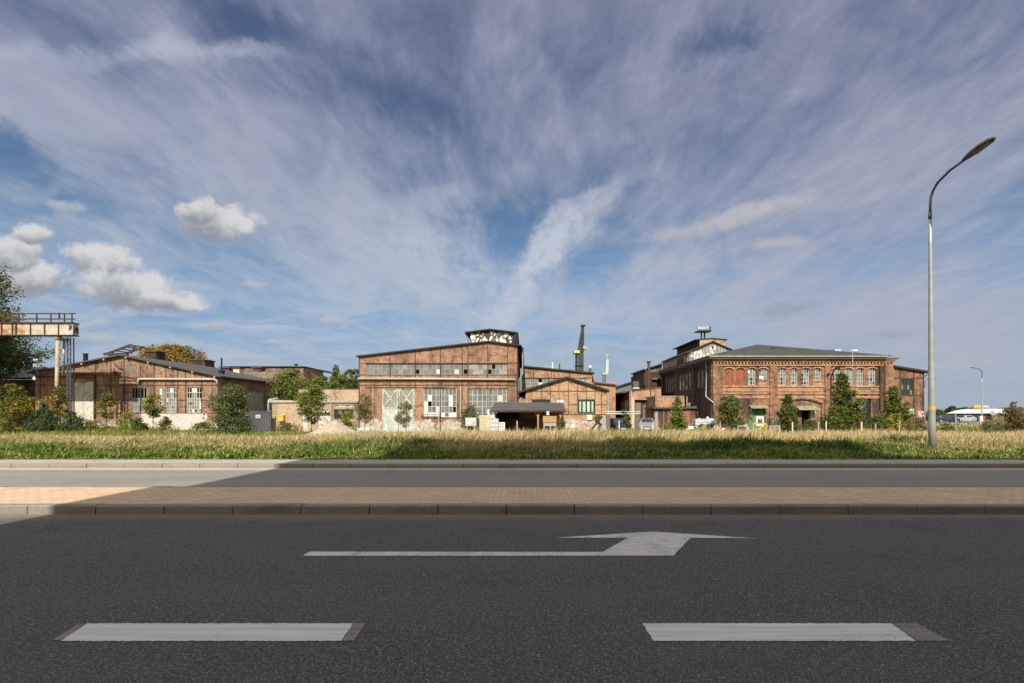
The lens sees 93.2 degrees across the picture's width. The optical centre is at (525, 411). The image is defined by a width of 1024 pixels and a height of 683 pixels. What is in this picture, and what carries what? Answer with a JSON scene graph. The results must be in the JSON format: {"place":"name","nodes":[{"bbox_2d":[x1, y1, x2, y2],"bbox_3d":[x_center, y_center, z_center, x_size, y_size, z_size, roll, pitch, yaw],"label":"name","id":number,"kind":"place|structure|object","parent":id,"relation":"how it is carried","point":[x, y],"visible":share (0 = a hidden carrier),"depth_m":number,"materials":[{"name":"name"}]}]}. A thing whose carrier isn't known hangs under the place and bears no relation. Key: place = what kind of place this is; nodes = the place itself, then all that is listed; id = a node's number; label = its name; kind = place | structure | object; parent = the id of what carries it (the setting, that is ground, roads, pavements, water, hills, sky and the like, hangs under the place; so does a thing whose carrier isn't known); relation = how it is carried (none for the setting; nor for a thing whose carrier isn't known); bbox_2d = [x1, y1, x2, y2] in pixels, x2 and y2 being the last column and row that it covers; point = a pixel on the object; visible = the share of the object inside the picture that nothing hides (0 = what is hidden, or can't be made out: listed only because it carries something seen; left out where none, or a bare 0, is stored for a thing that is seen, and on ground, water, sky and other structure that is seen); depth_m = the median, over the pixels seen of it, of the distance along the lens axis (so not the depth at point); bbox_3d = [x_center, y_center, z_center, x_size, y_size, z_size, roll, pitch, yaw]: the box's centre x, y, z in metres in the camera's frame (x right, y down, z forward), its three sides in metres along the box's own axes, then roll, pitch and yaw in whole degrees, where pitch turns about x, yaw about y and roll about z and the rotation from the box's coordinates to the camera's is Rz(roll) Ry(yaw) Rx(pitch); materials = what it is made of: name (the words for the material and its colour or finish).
{"place":"outdoors","nodes":[
{"label":"outdoors","id":0,"kind":"place"},
{"bbox_2d":[0,412,1023,513],"bbox_3d":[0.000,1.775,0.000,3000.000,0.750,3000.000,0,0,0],"label":"ground","id":1,"kind":"structure","parent":0,"point":[545,459],"depth_m":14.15,"materials":[{"name":"green plant"}]},
{"bbox_2d":[0,383,41,432],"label":"yellowing bush","id":2,"kind":"object","parent":1,"relation":"on","point":[16,392],"visible":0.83,"depth_m":43.80,"materials":[{"name":"green plant"}]},
{"bbox_2d":[0,367,46,427],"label":"metal roof shed","id":3,"kind":"structure","parent":1,"relation":"on","point":[28,386],"depth_m":60.00,"materials":[{"name":"brick"}]},
{"bbox_2d":[0,260,48,380],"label":"spreading tree","id":4,"kind":"object","parent":1,"relation":"on","point":[13,353],"visible":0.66,"depth_m":54.24,"materials":[{"name":"green plant"}]},
{"bbox_2d":[0,337,61,413],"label":"tree","id":5,"kind":"object","parent":1,"relation":"on","point":[6,369],"visible":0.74,"depth_m":54.29,"materials":[{"name":"green plant"}]},
{"bbox_2d":[0,312,79,424],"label":"gantry crane","id":6,"kind":"object","parent":1,"relation":"on","point":[57,331],"visible":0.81,"depth_m":48.51,"materials":[{"name":"paint"}]},
{"bbox_2d":[20,407,61,432],"bbox_3d":[-44.241,0.898,44.276,3.330,2.673,3.168,0,0,0],"label":"dark bush","id":7,"kind":"object","parent":1,"relation":"on","point":[48,418],"visible":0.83,"depth_m":44.03,"materials":[{"name":"green plant"}]},
{"bbox_2d":[46,385,70,419],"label":"orange sapling","id":8,"kind":"object","parent":1,"relation":"on","point":[57,407],"visible":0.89,"depth_m":45.85,"materials":[{"name":"green plant"}]},
{"bbox_2d":[52,411,90,432],"bbox_3d":[-42.100,1.077,44.919,2.624,2.319,2.646,0,0,0],"label":"dark bush","id":9,"kind":"object","parent":1,"relation":"on","point":[71,424],"visible":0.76,"depth_m":44.85,"materials":[{"name":"green plant"}]},
{"bbox_2d":[80,418,115,430],"bbox_3d":[-42.608,1.417,47.476,4.220,1.595,3.818,0,0,0],"label":"shrub","id":10,"kind":"object","parent":1,"relation":"on","point":[89,422],"visible":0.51,"depth_m":47.60,"materials":[{"name":"green plant"}]},
{"bbox_2d":[93,393,120,425],"bbox_3d":[-42.451,0.139,49.073,2.319,4.127,2.220,0,0,-31],"label":"olive sapling","id":11,"kind":"object","parent":1,"relation":"on","point":[110,402],"visible":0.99,"depth_m":48.84,"materials":[{"name":"green plant"}]},
{"bbox_2d":[114,412,135,431],"bbox_3d":[-39.212,1.098,47.549,2.734,2.227,2.326,0,0,0],"label":"shrub","id":12,"kind":"object","parent":1,"relation":"on","point":[124,421],"visible":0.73,"depth_m":47.48,"materials":[{"name":"green plant"}]},
{"bbox_2d":[125,417,152,430],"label":"shrub","id":13,"kind":"object","parent":1,"relation":"on","point":[139,423],"visible":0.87,"depth_m":47.36,"materials":[{"name":"green plant"}]},
{"bbox_2d":[140,394,166,429],"bbox_3d":[-37.808,0.173,49.182,2.087,4.062,2.134,0,0,0],"label":"tree","id":14,"kind":"object","parent":1,"relation":"on","point":[153,411],"visible":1,"depth_m":48.84,"materials":[{"name":"green plant"}]},
{"bbox_2d":[27,344,287,429],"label":"gabled hall","id":15,"kind":"structure","parent":1,"relation":"on","point":[131,383],"depth_m":56.00,"materials":[{"name":"brick"}]},
{"bbox_2d":[71,377,93,425],"bbox_3d":[-51.184,-0.917,55.990,2.717,6.094,0.320,0,0,0],"label":"door","id":16,"kind":"structure","parent":15,"relation":"in","point":[83,389],"depth_m":56.05,"materials":[{"name":"grey metal"}]},
{"bbox_2d":[132,388,146,411],"bbox_3d":[-44.732,-1.389,56.097,1.791,2.778,0.065,0,0,0],"label":"window","id":17,"kind":"structure","parent":15,"relation":"in","point":[135,391],"depth_m":56.10,"materials":[{"name":"grey glass"}]},
{"bbox_2d":[166,387,176,412],"bbox_3d":[-40.997,-1.343,56.097,1.235,2.933,0.065,0,0,0],"label":"window","id":18,"kind":"structure","parent":15,"relation":"in","point":[171,392],"depth_m":56.08,"materials":[{"name":"grey glass"}]},
{"bbox_2d":[187,387,200,412],"bbox_3d":[-38.357,-1.343,56.097,1.698,2.933,0.065,0,0,0],"label":"window","id":19,"kind":"structure","parent":15,"relation":"in","point":[193,393],"depth_m":56.10,"materials":[{"name":"grey glass"}]},
{"bbox_2d":[249,392,262,410],"bbox_3d":[-35.710,-0.235,64.100,0.070,4.730,3.600,0,0,0],"label":"side door","id":20,"kind":"structure","parent":15,"relation":"in","point":[256,399],"depth_m":64.19,"materials":[{"name":"grey metal"}]},
{"bbox_2d":[153,416,174,430],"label":"shrub","id":21,"kind":"object","parent":1,"relation":"on","point":[165,422],"visible":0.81,"depth_m":47.42,"materials":[{"name":"green plant"}]},
{"bbox_2d":[131,343,214,366],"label":"autumn tree","id":22,"kind":"object","parent":1,"relation":"on","point":[176,353],"visible":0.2,"depth_m":90.83,"materials":[{"name":"yellow plant"}]},
{"bbox_2d":[191,422,217,430],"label":"shrub","id":23,"kind":"object","parent":1,"relation":"on","point":[197,426],"visible":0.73,"depth_m":47.27,"materials":[{"name":"green plant"}]},
{"bbox_2d":[200,383,256,433],"bbox_3d":[-25.920,-0.171,42.359,4.365,4.812,4.909,0,0,-33],"label":"dense bush","id":24,"kind":"object","parent":1,"relation":"on","point":[232,404],"visible":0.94,"depth_m":41.98,"materials":[{"name":"green plant"}]},
{"bbox_2d":[219,364,331,388],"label":"flat roof hall","id":25,"kind":"structure","parent":1,"relation":"on","point":[269,372],"depth_m":86.00,"materials":[{"name":"brick"}]},
{"bbox_2d":[269,422,305,432],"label":"shrub","id":26,"kind":"object","parent":1,"relation":"on","point":[286,426],"visible":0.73,"depth_m":47.10,"materials":[{"name":"green plant"}]},
{"bbox_2d":[266,369,309,405],"bbox_3d":[-30.421,-1.720,62.953,5.760,7.851,5.789,0,0,0],"label":"green tree","id":27,"kind":"object","parent":1,"relation":"on","point":[288,391],"visible":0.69,"depth_m":61.98,"materials":[{"name":"green plant"}]},
{"bbox_2d":[292,384,329,431],"bbox_3d":[-19.084,-0.129,42.721,3.043,4.665,3.572,0,0,0],"label":"young tree","id":28,"kind":"object","parent":1,"relation":"on","point":[313,393],"visible":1,"depth_m":42.77,"materials":[{"name":"green plant"}]},
{"bbox_2d":[267,389,358,431],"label":"tan storehouse","id":29,"kind":"structure","parent":1,"relation":"on","point":[339,401],"depth_m":51.50,"materials":[{"name":"paint"}]},
{"bbox_2d":[318,414,329,427],"bbox_3d":[-21.420,1.174,51.625,1.334,1.951,0.050,0,0,0],"label":"door","id":30,"kind":"structure","parent":29,"relation":"in","point":[325,420],"depth_m":51.60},
{"bbox_2d":[307,375,334,388],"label":"green tree","id":31,"kind":"object","parent":1,"relation":"on","point":[319,380],"visible":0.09,"depth_m":67.23,"materials":[{"name":"green plant"}]},
{"bbox_2d":[306,420,359,434],"bbox_3d":[-15.267,1.420,38.553,5.921,1.520,4.202,0,0,0],"label":"gravel heap","id":32,"kind":"object","parent":1,"relation":"on","point":[334,426],"visible":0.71,"depth_m":37.85,"materials":[{"name":"beige gravel"}]},
{"bbox_2d":[325,365,340,388],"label":"green tree","id":33,"kind":"object","parent":1,"relation":"on","point":[333,382],"visible":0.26,"depth_m":65.61,"materials":[{"name":"green plant"}]},
{"bbox_2d":[336,369,358,388],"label":"green tree","id":34,"kind":"object","parent":1,"relation":"on","point":[352,383],"visible":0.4,"depth_m":64.77,"materials":[{"name":"green plant"}]},
{"bbox_2d":[339,408,356,429],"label":"shrub","id":35,"kind":"object","parent":1,"relation":"on","point":[345,419],"visible":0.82,"depth_m":45.89,"materials":[{"name":"green plant"}]},
{"bbox_2d":[351,394,375,429],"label":"dry sapling","id":36,"kind":"object","parent":1,"relation":"on","point":[364,410],"visible":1,"depth_m":35.89,"materials":[{"name":"green plant"}]},
{"bbox_2d":[394,402,415,428],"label":"dry sapling","id":37,"kind":"object","parent":1,"relation":"on","point":[401,420],"visible":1,"depth_m":38.82,"materials":[{"name":"green plant"}]},
{"bbox_2d":[354,328,523,431],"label":"brick hall","id":38,"kind":"structure","parent":1,"relation":"on","point":[481,370],"depth_m":50.00,"materials":[{"name":"brick"}]},
{"bbox_2d":[366,364,389,373],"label":"window","id":39,"kind":"structure","parent":38,"relation":"in","point":[370,368],"depth_m":50.12,"materials":[{"name":"grey glass"}]},
{"bbox_2d":[390,364,414,373],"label":"window","id":40,"kind":"structure","parent":38,"relation":"in","point":[394,368],"depth_m":50.12,"materials":[{"name":"grey glass"}]},
{"bbox_2d":[416,364,439,373],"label":"window","id":41,"kind":"structure","parent":38,"relation":"in","point":[420,368],"depth_m":50.12,"materials":[{"name":"grey glass"}]},
{"bbox_2d":[424,388,439,415],"bbox_3d":[-9.675,-0.915,50.117,1.709,2.977,0.065,0,0,0],"label":"window","id":42,"kind":"structure","parent":38,"relation":"in","point":[431,395],"depth_m":50.12,"materials":[{"name":"grey glass"}]},
{"bbox_2d":[441,388,456,416],"bbox_3d":[-7.927,-0.915,50.117,1.632,2.977,0.065,0,0,0],"label":"window","id":43,"kind":"structure","parent":38,"relation":"in","point":[448,395],"depth_m":50.12,"materials":[{"name":"grey glass"}]},
{"bbox_2d":[441,364,467,373],"bbox_3d":[-7.357,-4.405,50.117,2.861,1.136,0.065,0,0,0],"label":"window","id":44,"kind":"structure","parent":38,"relation":"in","point":[445,368],"depth_m":50.12,"materials":[{"name":"grey glass"}]},
{"bbox_2d":[468,364,486,373],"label":"window","id":45,"kind":"structure","parent":38,"relation":"in","point":[472,368],"depth_m":50.12,"materials":[{"name":"grey glass"}]},
{"bbox_2d":[468,388,486,416],"bbox_3d":[-4.945,-0.899,50.117,2.018,3.010,0.065,0,0,0],"label":"window","id":46,"kind":"structure","parent":38,"relation":"in","point":[476,396],"depth_m":50.12,"materials":[{"name":"grey glass"}]},
{"bbox_2d":[488,364,506,373],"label":"window","id":47,"kind":"structure","parent":38,"relation":"in","point":[492,368],"depth_m":50.12,"materials":[{"name":"grey glass"}]},
{"bbox_2d":[488,388,506,416],"bbox_3d":[-2.867,-0.899,50.117,1.985,3.010,0.065,0,0,0],"label":"window","id":48,"kind":"structure","parent":38,"relation":"in","point":[495,395],"depth_m":50.12,"materials":[{"name":"grey glass"}]},
{"bbox_2d":[458,404,484,431],"bbox_3d":[-4.982,0.743,45.012,2.571,2.923,2.933,0,0,0],"label":"grey shrub","id":49,"kind":"object","parent":1,"relation":"on","point":[466,413],"visible":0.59,"depth_m":44.72,"materials":[{"name":"green plant"}]},
{"bbox_2d":[479,410,491,430],"bbox_3d":[-3.525,0.980,43.260,1.143,2.340,0.120,0,0,0],"label":"painted panel","id":50,"kind":"object","parent":1,"relation":"on","point":[484,422],"visible":0.57,"depth_m":43.20,"materials":[{"name":"beige paint"}]},
{"bbox_2d":[14,421,1003,428],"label":"grass","id":51,"kind":"structure","parent":1,"relation":"on","point":[971,425],"depth_m":71.31,"materials":[{"name":"plant"}]},
{"bbox_2d":[0,425,1021,436],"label":"rough grass","id":52,"kind":"structure","parent":1,"relation":"on","point":[110,432],"depth_m":40.93,"materials":[{"name":"plant"}]},
{"bbox_2d":[0,503,1023,513],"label":"kerb","id":53,"kind":"structure","parent":1,"relation":"on","point":[360,508],"depth_m":7.07,"materials":[{"name":"concrete"}]},
{"bbox_2d":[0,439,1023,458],"bbox_3d":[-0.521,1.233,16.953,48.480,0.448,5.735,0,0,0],"label":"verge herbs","id":54,"kind":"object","parent":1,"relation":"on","point":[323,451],"visible":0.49,"depth_m":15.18,"materials":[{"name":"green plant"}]},
{"bbox_2d":[0,463,1023,467],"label":"kerb","id":55,"kind":"structure","parent":1,"relation":"on","point":[512,465],"depth_m":12.83,"materials":[{"name":"concrete"}]},
{"bbox_2d":[0,468,1023,469],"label":"road gutter","id":56,"kind":"object","parent":1,"relation":"on","point":[511,468],"visible":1,"depth_m":12.62,"materials":[{"name":"concrete"}]},
{"bbox_2d":[0,486,1023,486],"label":"edge kerb","id":57,"kind":"structure","parent":1,"relation":"on","point":[487,486],"depth_m":8.88,"materials":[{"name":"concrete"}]},
{"bbox_2d":[0,487,1023,512],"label":"paved median","id":58,"kind":"object","parent":1,"relation":"on","point":[676,495],"visible":0.5,"depth_m":7.94,"materials":[{"name":"beige concrete"}]},
{"bbox_2d":[0,460,1023,463],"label":"footpath","id":59,"kind":"structure","parent":1,"relation":"on","point":[511,461],"depth_m":13.50,"materials":[{"name":"concrete"}]},
{"bbox_2d":[489,403,565,432],"bbox_3d":[0.202,0.673,45.570,6.828,3.055,5.260,0,0,0],"label":"timber carport","id":60,"kind":"object","parent":1,"relation":"on","point":[507,413],"visible":0.73,"depth_m":44.92,"materials":[{"name":"wood"}]},
{"bbox_2d":[543,416,556,429],"bbox_3d":[2.139,1.262,42.650,1.192,1.776,0.500,0,0,0],"label":"notice stand","id":61,"kind":"object","parent":1,"relation":"on","point":[550,421],"visible":0.77,"depth_m":42.40,"materials":[{"name":"brown wood"}]},
{"bbox_2d":[518,376,609,431],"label":"gabled workshop","id":62,"kind":"structure","parent":1,"relation":"on","point":[585,403],"depth_m":47.00,"materials":[{"name":"brick"}]},
{"bbox_2d":[578,399,594,413],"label":"window","id":63,"kind":"structure","parent":62,"relation":"in","point":[585,406],"depth_m":47.08,"materials":[{"name":"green glass"}]},
{"bbox_2d":[522,366,616,417],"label":"hall","id":64,"kind":"structure","parent":1,"relation":"on","point":[532,376],"depth_m":64.00,"materials":[{"name":"orange brick"}]},
{"bbox_2d":[573,325,587,370],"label":"harbour crane","id":65,"kind":"object","parent":1,"relation":"on","point":[580,358],"visible":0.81,"depth_m":239.85,"materials":[{"name":"green metal"}]},
{"bbox_2d":[615,387,660,427],"bbox_3d":[14.913,-0.521,69.350,4.967,5.342,15.300,0,0,0],"label":"brick annex","id":66,"kind":"object","parent":1,"relation":"on","point":[632,400],"visible":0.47,"depth_m":62.42,"materials":[{"name":"orange brick"}]},
{"bbox_2d":[635,400,646,420],"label":"bay door","id":67,"kind":"structure","parent":66,"relation":"in","point":[639,404],"depth_m":62.43,"materials":[{"name":"brown metal"}]},
{"bbox_2d":[647,394,684,406],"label":"brick block","id":68,"kind":"structure","parent":1,"relation":"on","point":[660,401],"depth_m":58.00,"materials":[{"name":"brick"}]},
{"bbox_2d":[644,396,697,430],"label":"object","id":69,"kind":"structure","parent":1,"relation":"on","point":[660,416],"depth_m":54.00,"materials":[{"name":"brick"}]},
{"bbox_2d":[668,395,687,430],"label":"young tree","id":70,"kind":"object","parent":1,"relation":"on","point":[676,418],"visible":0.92,"depth_m":43.77,"materials":[{"name":"green plant"}]},
{"bbox_2d":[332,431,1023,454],"bbox_3d":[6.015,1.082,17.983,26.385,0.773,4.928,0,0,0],"label":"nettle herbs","id":71,"kind":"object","parent":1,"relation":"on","point":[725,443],"visible":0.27,"depth_m":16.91,"materials":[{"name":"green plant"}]},
{"bbox_2d":[713,394,752,430],"bbox_3d":[18.734,0.300,43.860,3.282,3.810,3.210,0,0,0],"label":"young tree","id":72,"kind":"object","parent":1,"relation":"on","point":[729,408],"visible":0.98,"depth_m":43.57,"materials":[{"name":"green plant"}]},
{"bbox_2d":[658,338,898,431],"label":"arcaded hall","id":73,"kind":"structure","parent":1,"relation":"on","point":[705,374],"depth_m":50.00,"materials":[{"name":"brick"}]},
{"bbox_2d":[748,368,754,384],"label":"window","id":74,"kind":"structure","parent":73,"relation":"in","point":[751,372],"depth_m":50.14,"materials":[{"name":"grey glass"}]},
{"bbox_2d":[749,409,763,429],"bbox_3d":[23.939,0.932,50.160,1.681,2.437,0.120,0,0,0],"label":"door","id":75,"kind":"structure","parent":73,"relation":"in","point":[758,414],"depth_m":50.14,"materials":[{"name":"green metal"}]},
{"bbox_2d":[778,368,785,384],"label":"window","id":76,"kind":"structure","parent":73,"relation":"in","point":[781,372],"depth_m":50.14,"materials":[{"name":"grey glass"}]},
{"bbox_2d":[790,368,796,384],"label":"window","id":77,"kind":"structure","parent":73,"relation":"in","point":[793,372],"depth_m":50.14,"materials":[{"name":"grey glass"}]},
{"bbox_2d":[802,368,808,384],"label":"window","id":78,"kind":"structure","parent":73,"relation":"in","point":[805,372],"depth_m":50.14,"materials":[{"name":"grey glass"}]},
{"bbox_2d":[856,368,862,384],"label":"window","id":79,"kind":"structure","parent":73,"relation":"in","point":[859,372],"depth_m":50.14,"materials":[{"name":"grey glass"}]},
{"bbox_2d":[856,394,869,428],"bbox_3d":[34.873,0.110,50.190,1.698,4.079,0.101,0,0,0],"label":"mural door","id":80,"kind":"structure","parent":73,"relation":"in","point":[867,406],"depth_m":50.16,"materials":[{"name":"black metal"}]},
{"bbox_2d":[868,368,874,384],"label":"window","id":81,"kind":"structure","parent":73,"relation":"in","point":[871,372],"depth_m":50.12,"materials":[{"name":"grey glass"}]},
{"bbox_2d":[771,393,800,431],"bbox_3d":[23.834,0.260,43.855,2.649,3.891,2.280,0,0,0],"label":"young tree","id":82,"kind":"object","parent":1,"relation":"on","point":[786,415],"visible":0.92,"depth_m":43.75,"materials":[{"name":"green plant"}]},
{"bbox_2d":[797,418,824,430],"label":"shrub","id":83,"kind":"object","parent":1,"relation":"on","point":[810,424],"visible":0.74,"depth_m":39.34,"materials":[{"name":"green plant"}]},
{"bbox_2d":[818,373,869,431],"bbox_3d":[27.946,-0.601,42.669,4.644,5.612,4.118,0,0,37],"label":"young tree","id":84,"kind":"object","parent":1,"relation":"on","point":[845,412],"visible":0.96,"depth_m":42.41,"materials":[{"name":"green plant"}]},
{"bbox_2d":[863,417,891,431],"bbox_3d":[28.712,1.321,39.587,2.231,1.775,1.895,0,0,0],"label":"shrub","id":85,"kind":"object","parent":1,"relation":"on","point":[873,422],"visible":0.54,"depth_m":39.37,"materials":[{"name":"green plant"}]},
{"bbox_2d":[870,385,915,430],"bbox_3d":[32.491,-0.073,43.177,3.407,4.557,3.439,0,0,0],"label":"young tree","id":86,"kind":"object","parent":1,"relation":"on","point":[890,401],"visible":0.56,"depth_m":42.73,"materials":[{"name":"green plant"}]},
{"bbox_2d":[882,413,909,431],"bbox_3d":[30.700,1.121,40.073,2.222,2.167,2.010,0,0,0],"label":"yellow shrub","id":87,"kind":"object","parent":1,"relation":"on","point":[895,422],"visible":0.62,"depth_m":39.83,"materials":[{"name":"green plant"}]},
{"bbox_2d":[894,365,927,429],"bbox_3d":[39.833,-1.289,56.850,3.740,6.978,14.300,0,0,0],"label":"brick lean to","id":88,"kind":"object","parent":1,"relation":"on","point":[909,382],"visible":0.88,"depth_m":50.00,"materials":[{"name":"brick"}]},
{"bbox_2d":[901,379,912,394],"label":"window","id":89,"kind":"structure","parent":88,"relation":"in","point":[906,384],"depth_m":50.10,"materials":[{"name":"grey glass"}]},
{"bbox_2d":[906,417,926,432],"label":"shrub","id":90,"kind":"object","parent":1,"relation":"on","point":[916,428],"visible":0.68,"depth_m":39.18,"materials":[{"name":"green plant"}]},
{"bbox_2d":[928,137,996,446],"bbox_3d":[14.231,-3.426,15.928,0.413,9.852,2.562,0,0,4],"label":"street lamp","id":91,"kind":"object","parent":1,"relation":"on","point":[980,147],"visible":0.88,"depth_m":16.93,"materials":[{"name":"metal"}]},
{"bbox_2d":[925,422,1006,426],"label":"car park","id":92,"kind":"structure","parent":1,"relation":"on","point":[967,422],"depth_m":95.44,"materials":[{"name":"grey asphalt"}]},
{"bbox_2d":[936,415,959,422],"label":"parked car","id":93,"kind":"object","parent":92,"relation":"on","point":[942,418],"visible":0.74,"depth_m":95.29,"materials":[{"name":"paint"}]},
{"bbox_2d":[949,409,1001,417],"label":"canopy","id":94,"kind":"object","parent":1,"relation":"on","point":[965,411],"visible":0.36,"depth_m":112.00,"materials":[{"name":"white metal"}]},
{"bbox_2d":[978,406,1023,432],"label":"dark shrub","id":95,"kind":"object","parent":1,"relation":"on","point":[1015,415],"visible":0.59,"depth_m":30.89,"materials":[{"name":"green plant"}]},
{"bbox_2d":[0,514,1023,682],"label":"road","id":96,"kind":"structure","parent":0,"point":[511,598],"depth_m":3.88,"materials":[{"name":"grey asphalt"}]},
{"bbox_2d":[0,470,1023,486],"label":"road","id":97,"kind":"structure","parent":0,"point":[661,478],"depth_m":10.85,"materials":[{"name":"grey asphalt"}]},
{"bbox_2d":[0,426,1023,451],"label":"dry meadow","id":98,"kind":"structure","parent":0,"point":[585,432],"depth_m":21.75,"materials":[{"name":"beige plant"}]},
{"bbox_2d":[0,0,1023,411],"label":"sky","id":99,"kind":"structure","parent":0,"point":[317,184],"materials":[{"name":"blue"}]},
{"bbox_2d":[615,382,631,392],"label":"grey shed","id":100,"kind":"structure","parent":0,"point":[623,387],"depth_m":79.99,"materials":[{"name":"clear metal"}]},
{"bbox_2d":[631,361,662,389],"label":"dark clad shed","id":101,"kind":"structure","parent":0,"point":[648,377],"depth_m":72.00,"materials":[{"name":"brown brick"}]},
{"label":"lane","id":102,"kind":"structure","parent":0,"visible":0},
{"bbox_2d":[610,418,630,431],"bbox_3d":[9.881,1.418,51.483,2.040,1.455,4.325,0,0,-4],"label":"parked car","id":103,"kind":"object","parent":102,"relation":"on","point":[613,422],"visible":0.46,"depth_m":50.55,"materials":[{"name":"paint"}]},
{"bbox_2d":[606,411,639,432],"bbox_3d":[8.595,1.112,42.525,3.005,2.277,0.150,0,0,0],"label":"pipe frame","id":104,"kind":"object","parent":102,"relation":"on","point":[608,420],"visible":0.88,"depth_m":42.45,"materials":[{"name":"grey metal"}]},
{"bbox_2d":[639,418,656,429],"bbox_3d":[13.193,1.418,52.483,2.040,1.455,4.325,0,0,14],"label":"parked car","id":105,"kind":"object","parent":102,"relation":"on","point":[647,423],"visible":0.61,"depth_m":51.16,"materials":[{"name":"paint"}]},
{"label":"yard path","id":106,"kind":"structure","parent":0,"visible":0},
{"bbox_2d":[235,410,271,431],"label":"yard gate","id":107,"kind":"structure","parent":106,"relation":"on","point":[263,420],"depth_m":50.60,"materials":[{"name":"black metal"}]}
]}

